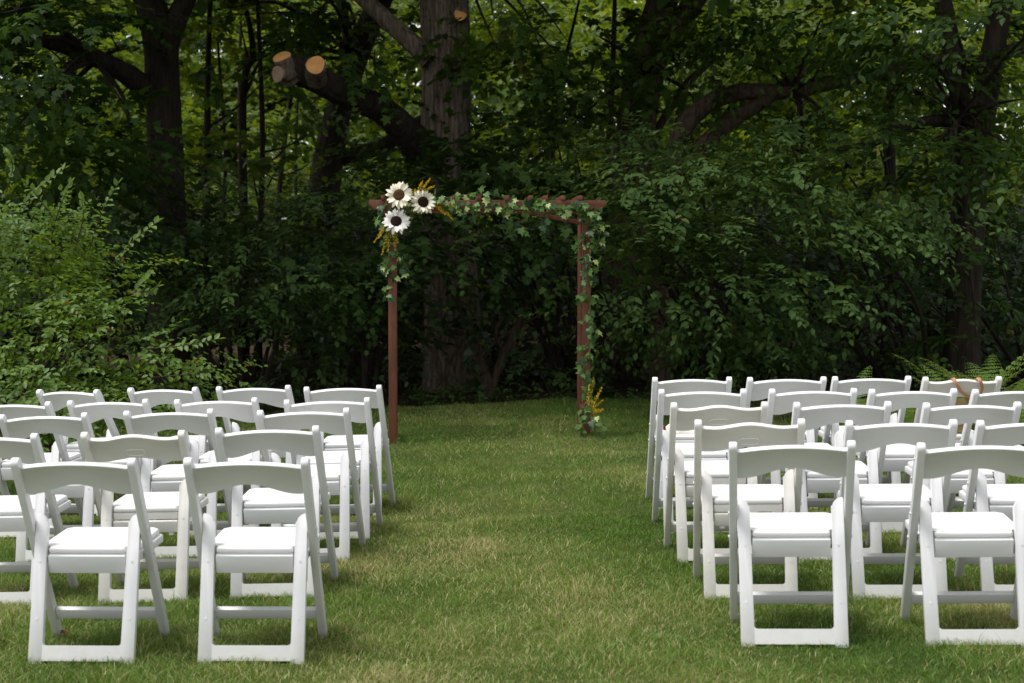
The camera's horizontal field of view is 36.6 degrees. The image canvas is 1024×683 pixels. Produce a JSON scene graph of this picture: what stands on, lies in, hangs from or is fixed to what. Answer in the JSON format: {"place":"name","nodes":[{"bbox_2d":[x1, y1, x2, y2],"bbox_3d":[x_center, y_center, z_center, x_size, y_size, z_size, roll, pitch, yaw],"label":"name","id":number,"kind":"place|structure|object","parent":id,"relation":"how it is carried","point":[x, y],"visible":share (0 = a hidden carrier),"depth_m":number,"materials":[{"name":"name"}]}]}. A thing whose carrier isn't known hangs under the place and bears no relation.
{"place":"outdoors","nodes":[
{"label":"outdoors","id":0,"kind":"place"},
{"bbox_2d":[1,0,1019,261],"label":"sky","id":1,"kind":"structure","parent":0,"point":[633,0],"materials":[{"name":"white"}]},
{"bbox_2d":[0,395,1023,682],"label":"lawn","id":2,"kind":"structure","parent":0,"point":[542,511],"depth_m":6.90,"materials":[{"name":"plant"}]},
{"bbox_2d":[0,433,78,604],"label":"folding chair","id":3,"kind":"object","parent":2,"relation":"on","point":[50,504],"visible":0.52,"depth_m":6.81,"materials":[{"name":"white plastic"}]},
{"bbox_2d":[0,401,82,537],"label":"folding chair","id":4,"kind":"object","parent":2,"relation":"on","point":[59,453],"visible":0.44,"depth_m":8.62,"materials":[{"name":"white plastic"}]},
{"bbox_2d":[0,412,116,561],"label":"folding chair","id":5,"kind":"object","parent":2,"relation":"on","point":[26,427],"visible":0.29,"depth_m":7.78,"materials":[{"name":"white plastic"}]},
{"bbox_2d":[36,389,119,515],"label":"folding chair","id":6,"kind":"object","parent":2,"relation":"on","point":[58,400],"visible":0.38,"depth_m":9.33,"materials":[{"name":"white plastic"}]},
{"bbox_2d":[10,458,169,663],"bbox_3d":[-1.571,0.793,5.843,0.461,0.777,0.548,0,3,1],"label":"folding chair","id":7,"kind":"object","parent":2,"relation":"on","point":[125,550],"visible":0.95,"depth_m":5.72,"materials":[{"name":"white plastic"}]},
{"bbox_2d":[67,399,177,524],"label":"folding chair","id":8,"kind":"object","parent":2,"relation":"on","point":[99,411],"visible":0.24,"depth_m":8.46,"materials":[{"name":"white plastic"}]},
{"bbox_2d":[0,144,267,452],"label":"bright bush","id":9,"kind":"object","parent":2,"relation":"on","point":[65,294],"visible":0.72,"depth_m":10.57,"materials":[{"name":"green plant"}]},
{"bbox_2d":[80,430,215,603],"bbox_3d":[-1.608,0.759,6.923,0.461,0.777,0.548,-1,3,3],"label":"folding chair","id":10,"kind":"object","parent":2,"relation":"on","point":[165,505],"visible":0.76,"depth_m":6.76,"materials":[{"name":"white plastic"}]},
{"bbox_2d":[127,387,221,490],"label":"folding chair","id":11,"kind":"object","parent":2,"relation":"on","point":[156,397],"visible":0.34,"depth_m":9.27,"materials":[{"name":"white plastic"}]},
{"bbox_2d":[123,408,230,557],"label":"folding chair","id":12,"kind":"object","parent":2,"relation":"on","point":[167,478],"visible":0.52,"depth_m":7.82,"materials":[{"name":"white plastic"}]},
{"bbox_2d":[174,397,271,537],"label":"folding chair","id":13,"kind":"object","parent":2,"relation":"on","point":[242,411],"visible":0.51,"depth_m":8.36,"materials":[{"name":"white plastic"}]},
{"bbox_2d":[183,457,326,663],"bbox_3d":[-0.952,0.792,5.844,0.461,0.777,0.548,0,3,1],"label":"folding chair","id":14,"kind":"object","parent":2,"relation":"on","point":[260,549],"visible":0.98,"depth_m":5.71,"materials":[{"name":"white plastic"}]},
{"bbox_2d":[216,385,299,494],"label":"folding chair","id":15,"kind":"object","parent":2,"relation":"on","point":[274,397],"visible":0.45,"depth_m":9.20,"materials":[{"name":"white plastic"}]},
{"bbox_2d":[215,425,338,598],"bbox_3d":[-1.047,0.744,6.983,0.461,0.777,0.548,-1,3,1],"label":"folding chair","id":16,"kind":"object","parent":2,"relation":"on","point":[263,506],"visible":0.71,"depth_m":6.85,"materials":[{"name":"white plastic"}]},
{"bbox_2d":[257,408,365,560],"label":"folding chair","id":17,"kind":"object","parent":2,"relation":"on","point":[342,476],"visible":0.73,"depth_m":7.66,"materials":[{"name":"white plastic"}]},
{"bbox_2d":[284,397,382,539],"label":"folding chair","id":18,"kind":"object","parent":2,"relation":"on","point":[365,455],"visible":0.49,"depth_m":8.26,"materials":[{"name":"white plastic"}]},
{"bbox_2d":[304,385,395,516],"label":"folding chair","id":19,"kind":"object","parent":2,"relation":"on","point":[339,442],"visible":0.52,"depth_m":9.08,"materials":[{"name":"white plastic"}]},
{"bbox_2d":[369,195,605,443],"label":"wooden arch","id":20,"kind":"structure","parent":2,"relation":"on","point":[582,338],"depth_m":12.68,"materials":[{"name":"brown wood"}]},
{"bbox_2d":[373,202,412,302],"bbox_3d":[-0.964,-0.726,12.552,0.340,0.828,0.141,0,3,0],"label":"ivy garland","id":21,"kind":"object","parent":20,"relation":"hanging from","point":[383,269],"visible":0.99,"depth_m":12.56,"materials":[{"name":"green plant"}]},
{"bbox_2d":[373,226,397,254],"bbox_3d":[-1.020,-0.825,12.538,0.208,0.249,0.052,0,3,-6],"label":"goldenrod bunch","id":22,"kind":"object","parent":21,"relation":"attached to","point":[389,237],"visible":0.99,"depth_m":12.53,"materials":[{"name":"yellow plant"}]},
{"bbox_2d":[382,209,410,234],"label":"sunflower","id":23,"kind":"object","parent":20,"relation":"attached to","point":[399,220],"visible":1,"depth_m":12.46,"materials":[{"name":"white plant"}]},
{"bbox_2d":[385,181,412,209],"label":"sunflower","id":24,"kind":"object","parent":20,"relation":"attached to","point":[400,193],"visible":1,"depth_m":12.44,"materials":[{"name":"beige plant"}]},
{"bbox_2d":[411,190,435,213],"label":"sunflower","id":25,"kind":"object","parent":20,"relation":"attached to","point":[423,201],"visible":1,"depth_m":12.46,"materials":[{"name":"beige plant"}]},
{"bbox_2d":[413,178,434,193],"bbox_3d":[-0.714,-1.237,12.542,0.182,0.178,0.048,0,3,0],"label":"goldenrod bunch","id":26,"kind":"object","parent":20,"relation":"attached to","point":[423,186],"visible":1,"depth_m":12.54,"materials":[{"name":"yellow plant"}]},
{"bbox_2d":[434,202,460,219],"bbox_3d":[-0.536,-1.059,12.540,0.256,0.153,0.069,0,3,0],"label":"goldenrod bunch","id":27,"kind":"object","parent":20,"relation":"attached to","point":[438,207],"visible":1,"depth_m":12.53,"materials":[{"name":"yellow plant"}]},
{"bbox_2d":[405,185,609,253],"bbox_3d":[-0.035,-0.994,12.627,1.665,0.563,0.317,0,3,0],"label":"ivy garland","id":28,"kind":"object","parent":20,"relation":"attached to","point":[541,206],"visible":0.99,"depth_m":12.54,"materials":[{"name":"green plant"}]},
{"bbox_2d":[571,207,608,437],"bbox_3d":[0.634,-0.154,12.581,0.349,1.876,0.269,2,3,30],"label":"ivy garland","id":29,"kind":"object","parent":20,"relation":"attached to","point":[593,278],"visible":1,"depth_m":12.60,"materials":[{"name":"green plant"}]},
{"bbox_2d":[586,377,603,420],"bbox_3d":[0.673,0.471,12.597,0.143,0.358,0.079,1,3,26],"label":"goldenrod bunch","id":30,"kind":"object","parent":29,"relation":"attached to","point":[595,410],"visible":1,"depth_m":12.60,"materials":[{"name":"yellow plant"}]},
{"bbox_2d":[646,377,731,508],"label":"folding chair","id":31,"kind":"object","parent":2,"relation":"on","point":[684,385],"visible":0.32,"depth_m":8.84,"materials":[{"name":"white plastic"}]},
{"bbox_2d":[663,424,693,434],"bbox_3d":[1.000,0.502,9.111,0.267,0.068,0.220,0,3,0],"label":"folded cloth","id":32,"kind":"object","parent":31,"relation":"on","point":[690,432],"visible":0.26,"depth_m":9.00,"materials":[{"name":"white"}]},
{"bbox_2d":[652,389,746,533],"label":"folding chair","id":33,"kind":"object","parent":2,"relation":"on","point":[687,400],"visible":0.48,"depth_m":8.09,"materials":[{"name":"white plastic"}]},
{"bbox_2d":[664,401,767,562],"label":"folding chair","id":34,"kind":"object","parent":2,"relation":"on","point":[680,472],"visible":0.6,"depth_m":7.33,"materials":[{"name":"white plastic"}]},
{"bbox_2d":[693,418,804,599],"bbox_3d":[1.007,0.697,6.653,0.461,0.777,0.548,-1,2,5],"label":"folding chair","id":35,"kind":"object","parent":2,"relation":"on","point":[709,498],"visible":0.88,"depth_m":6.52,"materials":[{"name":"white plastic"}]},
{"bbox_2d":[742,376,826,508],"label":"folding chair","id":36,"kind":"object","parent":2,"relation":"on","point":[757,390],"visible":0.3,"depth_m":8.83,"materials":[{"name":"white plastic"}]},
{"bbox_2d":[728,440,855,647],"bbox_3d":[1.050,0.736,5.863,0.461,0.777,0.548,-1,3,7],"label":"folding chair","id":37,"kind":"object","parent":2,"relation":"on","point":[805,534],"visible":0.98,"depth_m":5.73,"materials":[{"name":"white plastic"}]},
{"bbox_2d":[761,388,856,511],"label":"folding chair","id":38,"kind":"object","parent":2,"relation":"on","point":[780,403],"visible":0.4,"depth_m":8.01,"materials":[{"name":"white plastic"}]},
{"bbox_2d":[783,401,891,562],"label":"folding chair","id":39,"kind":"object","parent":2,"relation":"on","point":[814,417],"visible":0.59,"depth_m":7.30,"materials":[{"name":"white plastic"}]},
{"bbox_2d":[818,376,911,495],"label":"folding chair","id":40,"kind":"object","parent":2,"relation":"on","point":[826,433],"visible":0.43,"depth_m":8.90,"materials":[{"name":"white plastic"}]},
{"bbox_2d":[839,365,909,425],"bbox_3d":[2.540,0.522,11.928,1.064,0.620,1.079,0,3,0],"label":"fern","id":41,"kind":"object","parent":2,"relation":"on","point":[841,424],"visible":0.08,"depth_m":12.07,"materials":[{"name":"green plant"}]},
{"bbox_2d":[838,419,957,599],"bbox_3d":[1.630,0.697,6.650,0.461,0.777,0.548,-1,3,4],"label":"folding chair","id":42,"kind":"object","parent":2,"relation":"on","point":[881,502],"visible":0.59,"depth_m":6.51,"materials":[{"name":"white plastic"}]},
{"bbox_2d":[861,381,938,422],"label":"fern","id":43,"kind":"object","parent":2,"relation":"on","point":[911,413],"visible":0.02,"depth_m":11.61,"materials":[{"name":"green plant"}]},
{"bbox_2d":[856,388,956,532],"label":"folding chair","id":44,"kind":"object","parent":2,"relation":"on","point":[899,457],"visible":0.34,"depth_m":8.01,"materials":[{"name":"white plastic"}]},
{"bbox_2d":[902,376,1001,498],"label":"folding chair","id":45,"kind":"object","parent":2,"relation":"on","point":[967,386],"visible":0.32,"depth_m":8.84,"materials":[{"name":"white plastic"}]},
{"bbox_2d":[947,377,983,432],"bbox_3d":[2.563,0.369,8.949,0.238,0.346,0.316,0,3,-4],"label":"handbag","id":46,"kind":"object","parent":45,"relation":"on","point":[958,403],"visible":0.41,"depth_m":8.82,"materials":[{"name":"leather"}]},
{"bbox_2d":[891,353,1023,429],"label":"fern","id":47,"kind":"object","parent":2,"relation":"on","point":[1005,380],"visible":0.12,"depth_m":11.51,"materials":[{"name":"green plant"}]},
{"bbox_2d":[900,401,1021,560],"bbox_3d":[2.150,0.656,7.478,0.461,0.777,0.548,-1,3,1],"label":"folding chair","id":48,"kind":"object","parent":2,"relation":"on","point":[989,415],"visible":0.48,"depth_m":7.23,"materials":[{"name":"white plastic"}]},
{"bbox_2d":[900,442,1023,646],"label":"folding chair","id":49,"kind":"object","parent":2,"relation":"on","point":[965,534],"visible":0.95,"depth_m":5.74,"materials":[{"name":"white plastic"}]},
{"bbox_2d":[919,354,1023,399],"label":"fern","id":50,"kind":"object","parent":2,"relation":"on","point":[978,375],"visible":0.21,"depth_m":12.65,"materials":[{"name":"green plant"}]},
{"bbox_2d":[922,368,1023,445],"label":"fern","id":51,"kind":"object","parent":2,"relation":"on","point":[1021,418],"visible":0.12,"depth_m":10.96,"materials":[{"name":"green plant"}]},
{"bbox_2d":[947,389,1023,511],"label":"folding chair","id":52,"kind":"object","parent":2,"relation":"on","point":[1007,399],"visible":0.3,"depth_m":8.00,"materials":[{"name":"white plastic"}]},
{"bbox_2d":[954,420,1023,590],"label":"folding chair","id":53,"kind":"object","parent":2,"relation":"on","point":[977,493],"visible":0.75,"depth_m":6.54,"materials":[{"name":"white plastic"}]},
{"bbox_2d":[0,310,1023,416],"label":"woodland ground","id":54,"kind":"structure","parent":0,"point":[621,386],"depth_m":20.47,"materials":[{"name":"brown soil"}]},
{"bbox_2d":[0,0,239,390],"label":"forked tree","id":55,"kind":"object","parent":54,"relation":"on","point":[154,87],"visible":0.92,"depth_m":15.74,"materials":[{"name":"green plant"}]},
{"bbox_2d":[0,173,264,404],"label":"leafy shrub","id":56,"kind":"object","parent":54,"relation":"on","point":[166,236],"visible":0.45,"depth_m":15.93,"materials":[{"name":"green plant"}]},
{"bbox_2d":[87,0,311,371],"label":"sapling","id":57,"kind":"object","parent":54,"relation":"on","point":[209,79],"visible":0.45,"depth_m":22.86,"materials":[{"name":"green plant"}]},
{"bbox_2d":[121,41,327,368],"bbox_3d":[-4.673,-2.106,24.210,2.856,5.149,2.459,2,3,34],"label":"sapling","id":58,"kind":"object","parent":54,"relation":"on","point":[188,85],"visible":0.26,"depth_m":24.21,"materials":[{"name":"green plant"}]},
{"bbox_2d":[181,13,311,218],"bbox_3d":[-5.346,-3.566,30.358,2.962,7.496,2.347,-1,3,-25],"label":"sapling","id":59,"kind":"object","parent":54,"relation":"on","point":[196,112],"visible":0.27,"depth_m":29.79,"materials":[{"name":"green plant"}]},
{"bbox_2d":[87,162,411,410],"bbox_3d":[-2.646,-0.381,15.553,3.274,2.746,3.701,0,3,0],"label":"leafy shrub","id":60,"kind":"object","parent":54,"relation":"on","point":[234,237],"visible":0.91,"depth_m":15.63,"materials":[{"name":"green plant"}]},
{"bbox_2d":[185,0,340,375],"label":"sapling","id":61,"kind":"object","parent":54,"relation":"on","point":[261,166],"visible":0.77,"depth_m":21.85,"materials":[{"name":"green plant"}]},
{"bbox_2d":[111,0,420,359],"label":"leaning tree","id":62,"kind":"object","parent":54,"relation":"on","point":[356,44],"visible":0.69,"depth_m":23.09,"materials":[{"name":"green plant"}]},
{"bbox_2d":[220,27,323,233],"bbox_3d":[-4.248,-2.844,28.912,2.319,6.126,3.095,0,3,0],"label":"sapling","id":63,"kind":"object","parent":54,"relation":"on","point":[296,135],"visible":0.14,"depth_m":28.56,"materials":[{"name":"green plant"}]},
{"bbox_2d":[213,0,331,367],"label":"sapling","id":64,"kind":"object","parent":54,"relation":"on","point":[245,85],"visible":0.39,"depth_m":23.83,"materials":[{"name":"green plant"}]},
{"bbox_2d":[232,45,364,352],"bbox_3d":[-3.737,-2.699,27.131,2.124,6.021,2.870,0,3,0],"label":"sapling","id":65,"kind":"object","parent":54,"relation":"on","point":[288,109],"visible":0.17,"depth_m":26.82,"materials":[{"name":"green plant"}]},
{"bbox_2d":[211,107,522,398],"bbox_3d":[-1.335,-0.892,16.459,3.198,3.256,2.971,0,3,0],"label":"leafy shrub","id":66,"kind":"object","parent":54,"relation":"on","point":[371,327],"visible":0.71,"depth_m":16.23,"materials":[{"name":"green plant"}]},
{"bbox_2d":[379,300,484,403],"bbox_3d":[-0.891,0.160,16.484,1.184,1.204,0.946,0,3,0],"label":"multi stem shrub","id":67,"kind":"object","parent":54,"relation":"on","point":[439,370],"visible":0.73,"depth_m":16.91,"materials":[{"name":"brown plant"}]},
{"bbox_2d":[397,245,576,398],"bbox_3d":[-0.288,-0.155,16.763,2.158,1.775,1.627,-1,3,-16],"label":"understory tree","id":68,"kind":"object","parent":54,"relation":"on","point":[473,349],"visible":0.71,"depth_m":16.71,"materials":[{"name":"green plant"}]},
{"bbox_2d":[2,376,1011,411],"bbox_3d":[0.628,0.534,16.382,12.032,0.369,1.610,0,3,0],"label":"ground cover","id":69,"kind":"object","parent":54,"relation":"on","point":[457,396],"visible":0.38,"depth_m":16.27,"materials":[{"name":"green plant"}]},
{"bbox_2d":[271,0,750,392],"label":"broadleaf tree","id":70,"kind":"object","parent":54,"relation":"on","point":[443,49],"visible":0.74,"depth_m":17.75,"materials":[{"name":"grey plant"}]},
{"bbox_2d":[0,167,1023,390],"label":"undergrowth","id":71,"kind":"object","parent":54,"relation":"on","point":[830,265],"visible":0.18,"depth_m":19.72,"materials":[{"name":"green plant"}]},
{"bbox_2d":[0,0,1023,347],"bbox_3d":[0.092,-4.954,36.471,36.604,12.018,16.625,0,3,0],"label":"sunlit woods","id":72,"kind":"object","parent":54,"relation":"on","point":[584,36],"visible":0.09,"depth_m":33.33,"materials":[{"name":"green plant"}]},
{"bbox_2d":[355,96,727,393],"bbox_3d":[-0.047,-1.087,16.884,3.480,3.436,4.117,-2,3,-28],"label":"leafy shrub","id":73,"kind":"object","parent":54,"relation":"on","point":[502,178],"visible":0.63,"depth_m":16.62,"materials":[{"name":"green plant"}]},
{"bbox_2d":[473,0,611,335],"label":"sapling","id":74,"kind":"object","parent":54,"relation":"on","point":[504,34],"visible":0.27,"depth_m":23.84,"materials":[{"name":"green plant"}]},
{"bbox_2d":[505,339,665,397],"bbox_3d":[0.814,0.685,16.766,1.789,1.479,1.796,0,3,0],"label":"leafy shrub","id":75,"kind":"object","parent":54,"relation":"on","point":[560,375],"visible":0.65,"depth_m":16.61,"materials":[{"name":"green plant"}]},
{"bbox_2d":[548,0,726,345],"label":"sapling","id":76,"kind":"object","parent":54,"relation":"on","point":[614,19],"visible":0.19,"depth_m":26.80,"materials":[{"name":"green plant"}]},
{"bbox_2d":[543,0,781,380],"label":"tall tree","id":77,"kind":"object","parent":54,"relation":"on","point":[645,47],"visible":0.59,"depth_m":18.79,"materials":[{"name":"green plant"}]},
{"bbox_2d":[512,108,848,403],"bbox_3d":[1.546,-0.712,14.361,3.083,2.947,4.225,0,3,0],"label":"leafy shrub","id":78,"kind":"object","parent":54,"relation":"on","point":[700,239],"visible":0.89,"depth_m":14.16,"materials":[{"name":"green plant"}]},
{"bbox_2d":[699,40,870,356],"bbox_3d":[3.737,-1.903,21.189,1.985,4.705,2.355,-2,4,-37],"label":"sapling","id":79,"kind":"object","parent":54,"relation":"on","point":[815,140],"visible":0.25,"depth_m":20.97,"materials":[{"name":"green plant"}]},
{"bbox_2d":[629,0,979,393],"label":"arching tree","id":80,"kind":"object","parent":54,"relation":"on","point":[692,116],"visible":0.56,"depth_m":17.01,"materials":[{"name":"green plant"}]},
{"bbox_2d":[590,92,1023,399],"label":"leafy shrub","id":81,"kind":"object","parent":54,"relation":"on","point":[863,223],"visible":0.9,"depth_m":13.92,"materials":[{"name":"green plant"}]},
{"bbox_2d":[796,0,948,376],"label":"sapling","id":82,"kind":"object","parent":54,"relation":"on","point":[889,164],"visible":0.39,"depth_m":19.89,"materials":[{"name":"green plant"}]},
{"bbox_2d":[726,0,1023,398],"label":"double trunked tree","id":83,"kind":"object","parent":54,"relation":"on","point":[963,112],"visible":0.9,"depth_m":14.42,"materials":[{"name":"green plant"}]},
{"bbox_2d":[772,161,1023,391],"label":"leafy shrub","id":84,"kind":"object","parent":54,"relation":"on","point":[924,293],"visible":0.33,"depth_m":15.56,"materials":[{"name":"green plant"}]}
]}

